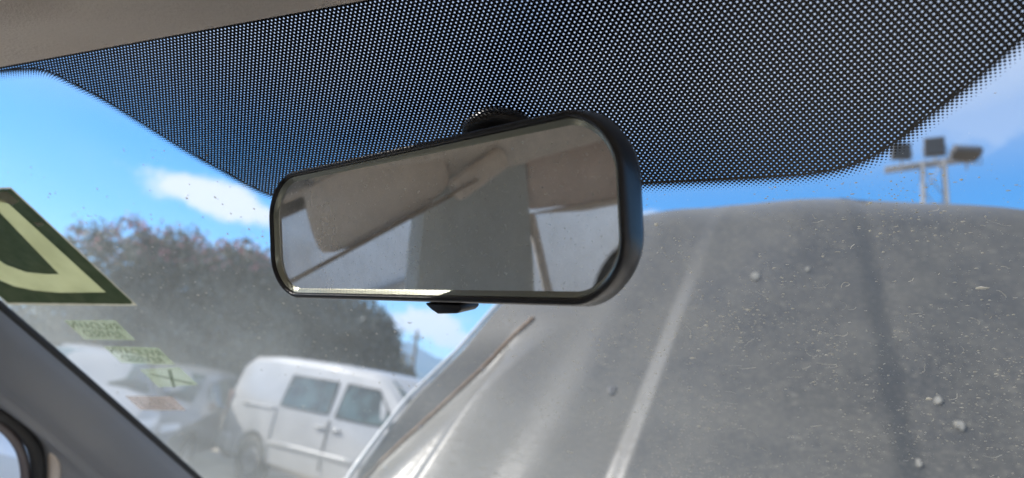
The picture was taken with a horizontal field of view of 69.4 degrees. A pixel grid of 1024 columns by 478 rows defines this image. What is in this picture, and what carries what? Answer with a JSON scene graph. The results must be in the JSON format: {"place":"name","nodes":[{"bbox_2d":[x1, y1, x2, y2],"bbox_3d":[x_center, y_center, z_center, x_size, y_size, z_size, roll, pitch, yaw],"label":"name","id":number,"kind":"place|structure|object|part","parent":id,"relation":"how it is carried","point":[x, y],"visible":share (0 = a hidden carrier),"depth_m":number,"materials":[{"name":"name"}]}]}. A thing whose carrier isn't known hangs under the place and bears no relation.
{"place":"outdoors","nodes":[
{"label":"outdoors","id":0,"kind":"place"},
{"bbox_2d":[0,433,30,477],"bbox_3d":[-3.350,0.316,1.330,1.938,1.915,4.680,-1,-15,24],"label":"mirror","id":1,"kind":"object","parent":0,"point":[9,465],"depth_m":2.62,"materials":[{"name":"mirror"}]},
{"bbox_2d":[31,320,453,381],"bbox_3d":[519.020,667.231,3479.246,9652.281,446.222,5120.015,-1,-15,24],"label":"hills","id":2,"kind":"structure","parent":0,"point":[426,364],"depth_m":4145.15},
{"bbox_2d":[190,448,299,477],"bbox_3d":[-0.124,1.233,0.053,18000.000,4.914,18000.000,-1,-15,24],"label":"ground","id":3,"kind":"structure","parent":0,"point":[214,463],"depth_m":12.46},
{"bbox_2d":[57,343,162,434],"bbox_3d":[-5.607,2.176,9.822,1.720,1.485,4.090,15,-14,-23],"label":"parked car","id":4,"kind":"object","parent":3,"relation":"on","point":[131,378],"visible":0.28,"depth_m":9.41,"materials":[{"name":"silver metal"}]},
{"bbox_3d":[-4.849,1.952,10.102,0.255,0.410,1.221,15,-14,-23],"label":"side window","id":5,"kind":"part","parent":4,"relation":"part of","materials":[{"name":"glass"}]},
{"bbox_2d":[0,211,303,379],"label":"bougainvillea","id":6,"kind":"object","parent":3,"relation":"on","point":[229,337],"visible":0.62,"depth_m":14.79,"materials":[{"name":"green plant"}]},
{"bbox_2d":[153,363,238,465],"bbox_3d":[-5.403,2.724,11.629,1.720,1.485,4.090,10,-11,-2],"label":"parked car","id":7,"kind":"object","parent":3,"relation":"on","point":[185,395],"visible":0.24,"depth_m":11.00,"materials":[{"name":"silver metal"}]},
{"bbox_3d":[-4.616,2.434,11.626,0.255,0.410,1.221,10,-11,-2],"label":"side window","id":8,"kind":"part","parent":7,"relation":"part of","materials":[{"name":"glass"}]},
{"bbox_3d":[-4.706,2.651,12.776,0.241,0.417,0.975,6,-14,-6],"label":"side window","id":9,"kind":"part","parent":7,"relation":"part of","materials":[{"name":"glass"}]},
{"bbox_2d":[227,280,404,375],"bbox_3d":[-4.794,2.969,17.868,4.489,4.690,3.829,4,-14,5],"label":"hedge shrub","id":10,"kind":"object","parent":3,"relation":"on","point":[371,351],"visible":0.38,"depth_m":17.62,"materials":[{"name":"green plant"}]},
{"bbox_2d":[213,357,428,477],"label":"white van","id":11,"kind":"object","parent":3,"relation":"on","point":[251,442],"visible":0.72,"depth_m":10.47,"materials":[{"name":"paint"}]},
{"bbox_3d":[-2.891,2.219,10.585,1.073,0.474,0.131,-1,-18,37],"label":"side window","id":12,"kind":"part","parent":11,"relation":"part of","materials":[{"name":"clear glass"}]},
{"bbox_3d":[-1.892,2.221,9.852,1.122,0.493,0.171,-1,-18,37],"label":"side window","id":13,"kind":"part","parent":11,"relation":"part of","materials":[{"name":"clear glass"}]},
{"bbox_2d":[392,351,428,381],"bbox_3d":[-4.179,5.046,23.071,2.956,3.680,2.151,5,-14,0],"label":"hedge shrub","id":14,"kind":"object","parent":3,"relation":"on","point":[408,369],"visible":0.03,"depth_m":23.27,"materials":[{"name":"plant"}]},
{"bbox_2d":[411,330,421,374],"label":"utility pole","id":15,"kind":"object","parent":3,"relation":"on","point":[416,337],"visible":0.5,"depth_m":44.20,"materials":[{"name":"grey"}]},
{"bbox_2d":[0,0,1023,477],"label":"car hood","id":16,"kind":"object","parent":3,"relation":"on","point":[62,414],"visible":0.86,"depth_m":0.86,"materials":[{"name":"grey metal"}]},
{"bbox_3d":[-0.621,0.220,0.670,0.032,0.416,0.804,0,-14,20],"label":"window frame","id":17,"kind":"part","parent":16,"relation":"part of","materials":[{"name":"grey paint"}]},
{"bbox_2d":[0,187,136,305],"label":"windshield sticker","id":18,"kind":"object","parent":16,"relation":"attached to","point":[43,261],"visible":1,"depth_m":0.61,"materials":[{"name":"paper"}]},
{"bbox_2d":[269,107,643,313],"bbox_3d":[-0.032,-0.014,0.354,0.235,0.103,0.064,-7,-18,41],"label":"rearview mirror","id":19,"kind":"object","parent":16,"relation":"hanging from","point":[497,205],"visible":1,"depth_m":0.31,"materials":[{"name":"plastic"}]},
{"bbox_2d":[1,80,1023,477],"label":"dust","id":20,"kind":"object","parent":16,"relation":"on","point":[715,330],"visible":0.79,"depth_m":0.44,"materials":[{"name":"grey"}]},
{"bbox_2d":[139,204,1016,477],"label":"lint fibres","id":21,"kind":"object","parent":16,"relation":"on","point":[808,354],"visible":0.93,"depth_m":0.44,"materials":[{"name":"grey fabric"}]},
{"bbox_2d":[608,386,616,394],"bbox_3d":[0.185,0.280,1.369,0.017,0.023,0.003,0,-54,18],"label":"dirt lump","id":22,"kind":"object","parent":16,"relation":"on","point":[612,390],"visible":1,"depth_m":1.37,"materials":[{"name":"grey soil"}]},
{"bbox_2d":[751,272,759,279],"bbox_3d":[0.498,0.075,1.513,0.018,0.028,0.003,-3,-55,31],"label":"dirt lump","id":23,"kind":"object","parent":16,"relation":"on","point":[755,275],"visible":1,"depth_m":1.51,"materials":[{"name":"grey soil"}]},
{"bbox_2d":[916,459,921,466],"bbox_3d":[0.601,0.331,1.092,0.008,0.012,0.011,4,-14,3],"label":"dirt lump","id":24,"kind":"object","parent":16,"relation":"on","point":[918,463],"visible":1,"depth_m":1.09,"materials":[{"name":"grey soil"}]},
{"bbox_2d":[934,396,941,403],"bbox_3d":[0.675,0.255,1.172,0.011,0.014,0.012,6,-14,-6],"label":"dirt lump","id":25,"kind":"object","parent":16,"relation":"on","point":[937,399],"visible":0.96,"depth_m":1.17,"materials":[{"name":"grey soil"}]},
{"bbox_2d":[954,421,965,430],"bbox_3d":[0.682,0.284,1.125,0.016,0.020,0.003,-1,-55,23],"label":"dirt lump","id":26,"kind":"object","parent":16,"relation":"on","point":[962,426],"visible":0.97,"depth_m":1.12,"materials":[{"name":"grey soil"}]},
{"bbox_2d":[884,136,983,203],"bbox_3d":[17.156,3.476,29.570,3.643,16.064,1.312,-1,-15,24],"label":"floodlight mast","id":27,"kind":"object","parent":3,"relation":"on","point":[934,147],"visible":0.45,"depth_m":31.12,"materials":[{"name":"metal"}]},
{"bbox_2d":[0,0,1023,358],"label":"sky","id":28,"kind":"structure","parent":0,"point":[42,119],"materials":[{"name":"blue"}]}
]}

